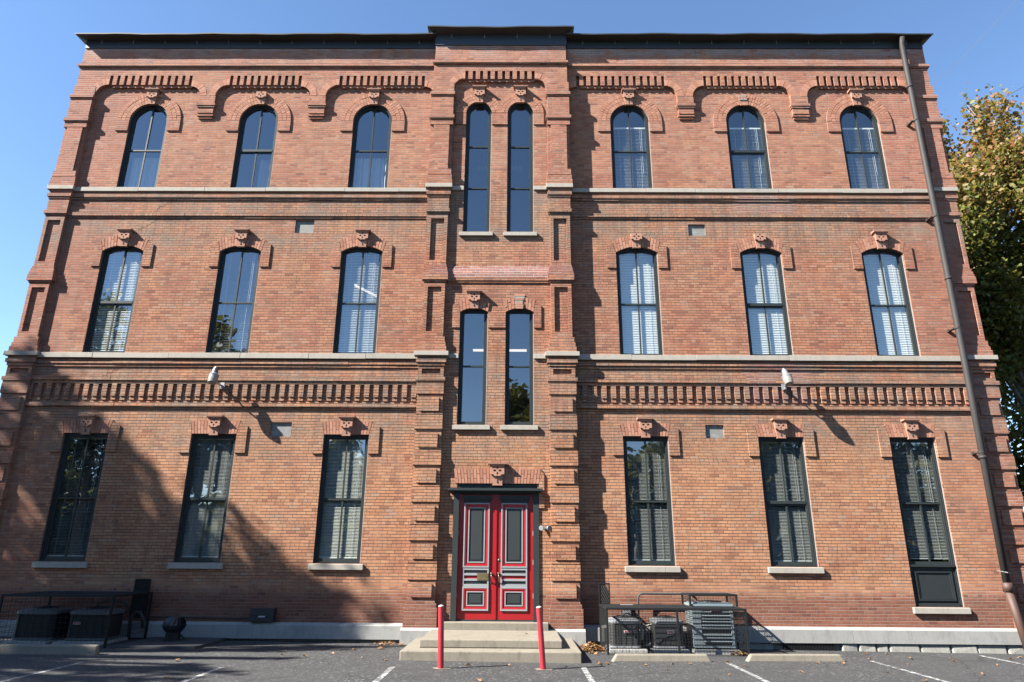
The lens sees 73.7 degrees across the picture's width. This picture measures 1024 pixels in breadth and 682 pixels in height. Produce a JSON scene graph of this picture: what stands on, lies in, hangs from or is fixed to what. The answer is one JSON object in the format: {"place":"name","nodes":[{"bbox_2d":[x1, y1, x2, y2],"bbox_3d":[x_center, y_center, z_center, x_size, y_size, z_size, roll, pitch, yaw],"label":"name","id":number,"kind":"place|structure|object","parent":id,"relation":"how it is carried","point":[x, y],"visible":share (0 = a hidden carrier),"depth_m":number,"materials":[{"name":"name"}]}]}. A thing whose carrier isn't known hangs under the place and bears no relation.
{"place":"outdoors","nodes":[
{"label":"outdoors","id":0,"kind":"place"},
{"bbox_2d":[0,636,1023,681],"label":"ground","id":1,"kind":"structure","parent":0,"point":[251,661],"depth_m":12.35,"materials":[{"name":"grey asphalt"}]},
{"bbox_2d":[0,637,65,643],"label":"equipment pad","id":2,"kind":"object","parent":1,"relation":"on","point":[19,641],"visible":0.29,"depth_m":14.48,"materials":[{"name":"concrete"}]},
{"bbox_2d":[12,606,73,639],"bbox_3d":[-10.351,6.207,15.104,0.884,0.657,0.744,0,-18,1],"label":"ac unit","id":3,"kind":"object","parent":2,"relation":"on","point":[44,615],"visible":0.88,"depth_m":14.80,"materials":[{"name":"black metal"}]},
{"bbox_2d":[0,662,82,681],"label":"parking line","id":4,"kind":"object","parent":1,"relation":"on","point":[40,672],"visible":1,"depth_m":11.05,"materials":[{"name":"paint"}]},
{"bbox_2d":[0,644,99,654],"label":"concrete kerb","id":5,"kind":"structure","parent":1,"relation":"on","point":[40,649],"depth_m":13.04,"materials":[{"name":"grey concrete"}]},
{"bbox_2d":[0,579,152,647],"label":"security cage","id":6,"kind":"object","parent":1,"relation":"on","point":[140,592],"visible":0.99,"depth_m":14.68,"materials":[{"name":"black metal"}]},
{"bbox_2d":[96,599,144,637],"bbox_3d":[-9.081,6.343,15.649,1.435,0.812,0.176,-2,-18,7],"label":"refrigerant hose","id":7,"kind":"object","parent":6,"relation":"attached to","point":[132,617],"visible":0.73,"depth_m":15.54,"materials":[{"name":"black rubber"}]},
{"bbox_2d":[52,637,127,644],"bbox_3d":[-9.219,6.577,14.951,1.050,0.085,1.050,0,-18,1],"label":"equipment pad","id":8,"kind":"object","parent":1,"relation":"on","point":[82,642],"visible":0.57,"depth_m":14.54,"materials":[{"name":"concrete"}]},
{"bbox_2d":[65,606,124,639],"bbox_3d":[-9.191,6.210,15.086,0.884,0.657,0.759,0,-18,1],"label":"ac unit","id":9,"kind":"object","parent":8,"relation":"on","point":[90,629],"visible":0.87,"depth_m":14.78,"materials":[{"name":"black metal"}]},
{"bbox_2d":[114,637,225,648],"bbox_3d":[-7.355,6.542,14.800,1.680,0.075,1.570,0,-18,1],"label":"hatch cover","id":10,"kind":"object","parent":1,"relation":"on","point":[186,643],"visible":1,"depth_m":14.50,"materials":[{"name":"grey concrete"}]},
{"bbox_2d":[162,615,185,640],"bbox_3d":[-7.435,6.326,15.043,0.519,0.515,0.489,0,-18,1],"label":"turbine vent","id":11,"kind":"object","parent":10,"relation":"on","point":[173,627],"visible":1,"depth_m":14.91,"materials":[{"name":"black metal"}]},
{"bbox_2d":[181,667,223,681],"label":"parking line","id":12,"kind":"object","parent":1,"relation":"on","point":[199,675],"visible":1,"depth_m":11.10,"materials":[{"name":"paint"}]},
{"bbox_2d":[373,667,394,681],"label":"parking line","id":13,"kind":"object","parent":1,"relation":"on","point":[383,674],"visible":1,"depth_m":11.37,"materials":[{"name":"paint"}]},
{"bbox_2d":[432,605,450,668],"bbox_3d":[-1.238,5.329,12.259,0.315,1.108,0.253,6,-18,-16],"label":"bollard","id":14,"kind":"object","parent":1,"relation":"on","point":[440,636],"visible":0.97,"depth_m":12.21,"materials":[{"name":"red metal"}]},
{"bbox_2d":[399,630,581,662],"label":"concrete steps","id":15,"kind":"structure","parent":1,"relation":"on","point":[490,646],"depth_m":13.47,"materials":[{"name":"beige concrete"}]},
{"bbox_2d":[0,25,1023,653],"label":"brick building","id":16,"kind":"structure","parent":1,"relation":"on","point":[664,259],"depth_m":17.96,"materials":[{"name":"brick"}]},
{"bbox_2d":[39,433,107,561],"bbox_3d":[-10.714,3.817,16.820,1.131,3.070,0.175,0,-18,1],"label":"window","id":17,"kind":"structure","parent":16,"relation":"in","point":[68,436],"depth_m":16.78,"materials":[{"name":"green paint"}]},
{"bbox_2d":[83,246,142,352],"bbox_3d":[-10.658,-1.120,18.396,1.131,3.085,0.175,0,-18,1],"label":"window","id":18,"kind":"structure","parent":16,"relation":"in","point":[97,303],"depth_m":18.37,"materials":[{"name":"green paint"}]},
{"bbox_2d":[117,106,167,186],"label":"window","id":19,"kind":"structure","parent":16,"relation":"in","point":[144,171],"depth_m":19.89,"materials":[{"name":"green paint"}]},
{"bbox_2d":[150,616,248,618],"bbox_3d":[-7.215,6.398,15.809,2.340,0.046,0.036,0,-18,1],"label":"wall pipe","id":20,"kind":"object","parent":16,"relation":"attached to","point":[206,617],"depth_m":15.80,"materials":[{"name":"black metal"}]},
{"bbox_2d":[174,434,235,562],"bbox_3d":[-7.484,3.831,16.791,1.131,3.070,0.175,0,-18,1],"label":"window","id":21,"kind":"structure","parent":16,"relation":"in","point":[209,499],"depth_m":16.76,"materials":[{"name":"green paint"}]},
{"bbox_2d":[208,367,224,388],"bbox_3d":[-7.450,0.904,17.209,0.246,0.487,0.613,0,-18,1],"label":"wall lamp","id":22,"kind":"object","parent":16,"relation":"attached to","point":[213,376],"visible":1,"depth_m":16.98,"materials":[{"name":"grey metal"}]},
{"bbox_2d":[206,247,260,352],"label":"window","id":23,"kind":"structure","parent":16,"relation":"in","point":[216,302],"depth_m":18.32,"materials":[{"name":"green paint"}]},
{"bbox_2d":[231,106,277,187],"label":"window","id":24,"kind":"structure","parent":16,"relation":"in","point":[265,169],"depth_m":19.80,"materials":[{"name":"green paint"}]},
{"bbox_2d":[249,608,276,621],"bbox_3d":[-5.755,6.322,15.760,0.570,0.290,0.212,0,-18,1],"label":"vent box","id":25,"kind":"object","parent":16,"relation":"attached to","point":[262,615],"visible":1,"depth_m":15.69,"materials":[{"name":"grey metal"}]},
{"bbox_2d":[313,435,368,563],"bbox_3d":[-4.154,3.846,16.761,1.131,3.070,0.175,0,-18,1],"label":"window","id":26,"kind":"structure","parent":16,"relation":"in","point":[317,558],"depth_m":16.74,"materials":[{"name":"green paint"}]},
{"bbox_2d":[333,247,382,352],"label":"window","id":27,"kind":"structure","parent":16,"relation":"in","point":[354,250],"depth_m":18.32,"materials":[{"name":"green paint"}]},
{"bbox_2d":[354,283,376,296],"bbox_3d":[-4.233,-1.456,20.443,0.095,0.092,1.541,-9,-20,27],"label":"ceiling light","id":28,"kind":"object","parent":16,"relation":"attached to","point":[366,290],"visible":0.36,"depth_m":20.26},
{"bbox_2d":[348,106,391,187],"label":"window","id":29,"kind":"structure","parent":16,"relation":"in","point":[369,173],"depth_m":19.83,"materials":[{"name":"blue glass"}]},
{"bbox_2d":[457,309,487,424],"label":"window","id":30,"kind":"structure","parent":16,"relation":"in","point":[470,311],"depth_m":17.56,"materials":[{"name":"green paint"}]},
{"bbox_2d":[456,494,496,619],"bbox_3d":[-0.832,5.059,16.112,0.928,2.820,0.138,0,-18,1],"label":"door","id":31,"kind":"structure","parent":16,"relation":"in","point":[477,532],"depth_m":16.10,"materials":[{"name":"red paint"}]},
{"bbox_2d":[463,104,491,231],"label":"window","id":32,"kind":"structure","parent":16,"relation":"in","point":[475,106],"depth_m":19.35,"materials":[{"name":"green paint"}]},
{"bbox_2d":[477,134,522,171],"bbox_3d":[-0.388,-6.313,22.489,1.480,1.600,0.180,0,-18,1],"label":"pendant light","id":33,"kind":"object","parent":16,"relation":"hanging from","point":[484,169],"visible":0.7,"depth_m":22.20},
{"bbox_2d":[473,348,526,351],"bbox_3d":[-0.371,0.266,20.913,1.640,0.092,0.200,0,-18,1],"label":"ceiling light","id":34,"kind":"object","parent":16,"relation":"attached to","point":[511,349],"visible":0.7,"depth_m":20.84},
{"bbox_2d":[496,495,532,619],"bbox_3d":[0.062,5.063,16.104,0.905,2.820,0.138,0,-18,1],"label":"door","id":35,"kind":"structure","parent":16,"relation":"in","point":[514,552],"depth_m":16.10,"materials":[{"name":"red paint"}]},
{"bbox_2d":[505,309,533,424],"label":"window","id":36,"kind":"structure","parent":16,"relation":"in","point":[516,311],"depth_m":17.57,"materials":[{"name":"glass"}]},
{"bbox_2d":[507,104,533,231],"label":"window","id":37,"kind":"structure","parent":16,"relation":"in","point":[516,106],"depth_m":19.29,"materials":[{"name":"green paint"}]},
{"bbox_2d":[539,525,551,530],"bbox_3d":[0.787,4.433,16.171,0.300,0.119,0.183,0,-18,1],"label":"flood light","id":38,"kind":"object","parent":16,"relation":"attached to","point":[541,527],"visible":1,"depth_m":16.11,"materials":[{"name":"white metal"}]},
{"bbox_2d":[621,610,629,615],"bbox_3d":[2.630,6.309,15.690,0.220,0.320,0.232,0,-18,1],"label":"disconnect box","id":39,"kind":"object","parent":16,"relation":"attached to","point":[622,612],"visible":0.15,"depth_m":15.61,"materials":[{"name":"grey metal"}]},
{"bbox_2d":[610,106,652,187],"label":"window","id":40,"kind":"structure","parent":16,"relation":"in","point":[625,108],"depth_m":19.69,"materials":[{"name":"green paint"}]},
{"bbox_2d":[616,248,663,354],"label":"window","id":41,"kind":"structure","parent":16,"relation":"in","point":[650,255],"depth_m":18.27,"materials":[{"name":"green paint"}]},
{"bbox_2d":[623,437,675,565],"bbox_3d":[3.325,3.879,16.693,1.131,3.070,0.175,0,-18,1],"label":"window","id":42,"kind":"structure","parent":16,"relation":"in","point":[672,561],"depth_m":16.66,"materials":[{"name":"green paint"}]},
{"bbox_2d":[637,592,697,618],"bbox_3d":[3.620,6.149,15.661,1.473,0.702,0.073,0,-18,1],"label":"conduit","id":43,"kind":"object","parent":16,"relation":"attached to","point":[642,593],"visible":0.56,"depth_m":15.76,"materials":[{"name":"grey metal"}]},
{"bbox_2d":[726,106,772,188],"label":"window","id":44,"kind":"structure","parent":16,"relation":"in","point":[758,152],"depth_m":19.62,"materials":[{"name":"green paint"}]},
{"bbox_2d":[740,248,792,354],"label":"window","id":45,"kind":"structure","parent":16,"relation":"in","point":[767,306],"depth_m":18.22,"materials":[{"name":"green paint"}]},
{"bbox_2d":[781,368,793,389],"bbox_3d":[6.825,0.932,17.088,0.250,0.483,0.618,0,-18,1],"label":"wall lamp","id":46,"kind":"object","parent":16,"relation":"attached to","point":[787,378],"visible":1,"depth_m":16.85,"materials":[{"name":"grey metal"}]},
{"bbox_2d":[758,437,818,566],"bbox_3d":[6.685,3.893,16.662,1.131,3.070,0.175,0,-18,1],"label":"window","id":47,"kind":"structure","parent":16,"relation":"in","point":[806,502],"depth_m":16.62,"materials":[{"name":"green paint"}]},
{"bbox_2d":[840,106,889,188],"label":"window","id":48,"kind":"structure","parent":16,"relation":"in","point":[879,151],"depth_m":19.63,"materials":[{"name":"blue glass"}]},
{"bbox_2d":[861,249,920,355],"bbox_3d":[10.021,-1.029,18.208,1.131,3.085,0.175,0,-18,1],"label":"window","id":49,"kind":"structure","parent":16,"relation":"in","point":[881,324],"depth_m":18.21,"materials":[{"name":"green paint"}]},
{"bbox_2d":[889,438,963,606],"bbox_3d":[9.932,4.311,16.500,1.131,3.940,0.183,0,-18,1],"label":"window","id":50,"kind":"structure","parent":16,"relation":"in","point":[935,584],"depth_m":16.35,"materials":[{"name":"green paint"}]},
{"bbox_2d":[899,36,1023,648],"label":"downspout","id":51,"kind":"object","parent":16,"relation":"attached to","point":[1007,587],"visible":1,"depth_m":17.30,"materials":[{"name":"brown metal"}]},
{"bbox_2d":[535,606,551,669],"bbox_3d":[0.568,5.380,12.327,0.294,1.110,0.256,6,-18,-16],"label":"bollard","id":52,"kind":"object","parent":1,"relation":"on","point":[541,638],"visible":0.93,"depth_m":12.28,"materials":[{"name":"red metal"}]},
{"bbox_2d":[369,641,750,654],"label":"leaf litter","id":53,"kind":"object","parent":1,"relation":"on","point":[593,645],"visible":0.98,"depth_m":14.78,"materials":[{"name":"brown plant"}]},
{"bbox_2d":[581,667,594,681],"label":"parking line","id":54,"kind":"object","parent":1,"relation":"on","point":[587,674],"visible":1,"depth_m":11.68,"materials":[{"name":"paint"}]},
{"bbox_2d":[609,646,647,652],"bbox_3d":[2.496,6.766,14.973,0.820,0.089,0.880,0,-18,1],"label":"equipment pad","id":55,"kind":"object","parent":1,"relation":"on","point":[642,649],"visible":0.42,"depth_m":14.56,"materials":[{"name":"concrete"}]},
{"bbox_2d":[608,615,640,647],"bbox_3d":[2.469,6.411,15.121,0.684,0.637,0.659,0,-18,1],"label":"ac unit","id":56,"kind":"object","parent":55,"relation":"on","point":[624,626],"visible":0.85,"depth_m":14.85,"materials":[{"name":"black metal"}]},
{"bbox_2d":[611,654,711,661],"bbox_3d":[2.935,6.226,13.400,1.998,0.155,0.159,2,-18,-5],"label":"wheel stop","id":57,"kind":"object","parent":1,"relation":"on","point":[660,658],"visible":0.96,"depth_m":13.34,"materials":[{"name":"concrete"}]},
{"bbox_2d":[646,646,689,653],"bbox_3d":[3.406,6.774,14.964,0.800,0.096,0.880,0,-18,1],"label":"equipment pad","id":58,"kind":"object","parent":1,"relation":"on","point":[667,650],"visible":0.42,"depth_m":14.56,"materials":[{"name":"concrete"}]},
{"bbox_2d":[649,615,684,647],"bbox_3d":[3.419,6.415,15.113,0.684,0.637,0.659,0,-18,1],"label":"ac unit","id":59,"kind":"object","parent":58,"relation":"on","point":[668,634],"visible":0.64,"depth_m":14.83,"materials":[{"name":"black metal"}]},
{"bbox_2d":[639,620,651,646],"bbox_3d":[2.940,6.492,15.164,0.381,0.530,0.540,0,-18,1],"label":"refrigerant hose","id":60,"kind":"object","parent":59,"relation":"attached to","point":[642,627],"visible":0.66,"depth_m":15.04,"materials":[{"name":"black rubber"}]},
{"bbox_2d":[598,583,749,654],"bbox_3d":[3.470,6.076,14.976,2.962,1.399,1.324,0,-18,1],"label":"security cage","id":61,"kind":"object","parent":1,"relation":"on","point":[607,606],"visible":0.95,"depth_m":14.40,"materials":[{"name":"black metal"}]},
{"bbox_2d":[681,592,737,606],"bbox_3d":[4.424,5.805,15.344,1.062,0.255,0.774,0,-18,1],"label":"security cage","id":62,"kind":"object","parent":61,"relation":"on","point":[735,597],"visible":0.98,"depth_m":15.01,"materials":[{"name":"black metal"}]},
{"bbox_2d":[686,645,739,654],"bbox_3d":[4.396,6.779,14.944,0.980,0.104,0.900,0,-18,1],"label":"equipment pad","id":63,"kind":"object","parent":1,"relation":"on","point":[704,651],"visible":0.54,"depth_m":14.54,"materials":[{"name":"concrete"}]},
{"bbox_2d":[684,600,735,647],"bbox_3d":[4.391,6.269,15.178,0.910,0.950,0.705,0,-18,1],"label":"ac unit","id":64,"kind":"object","parent":63,"relation":"on","point":[699,621],"visible":0.89,"depth_m":14.88,"materials":[{"name":"grey metal"}]},
{"bbox_2d":[727,663,769,681],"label":"parking line","id":65,"kind":"object","parent":1,"relation":"on","point":[749,673],"visible":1,"depth_m":12.12,"materials":[{"name":"paint"}]},
{"bbox_2d":[745,654,845,661],"bbox_3d":[5.682,6.362,13.692,2.048,0.155,0.158,2,-18,-5],"label":"wheel stop","id":66,"kind":"object","parent":1,"relation":"on","point":[794,658],"visible":0.95,"depth_m":13.63,"materials":[{"name":"concrete"}]},
{"bbox_2d":[871,661,947,681],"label":"parking line","id":67,"kind":"object","parent":1,"relation":"on","point":[910,671],"visible":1,"depth_m":12.52,"materials":[{"name":"paint"}]},
{"bbox_2d":[940,82,1023,506],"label":"tree","id":68,"kind":"object","parent":1,"relation":"on","point":[989,182],"visible":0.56,"depth_m":25.73,"materials":[{"name":"green plant"}]},
{"bbox_2d":[978,655,1023,664],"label":"parking line","id":69,"kind":"object","parent":1,"relation":"on","point":[1001,659],"visible":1,"depth_m":14.32,"materials":[{"name":"paint"}]},
{"bbox_2d":[0,0,1023,508],"label":"sky","id":70,"kind":"structure","parent":0,"point":[41,51],"materials":[{"name":"blue"}]},
{"bbox_2d":[934,4,1012,83],"bbox_3d":[20.685,-13.252,31.341,5.674,5.010,0.066,-6,-19,20],"label":"overhead wire","id":71,"kind":"object","parent":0,"point":[973,46],"visible":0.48,"depth_m":31.21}
]}

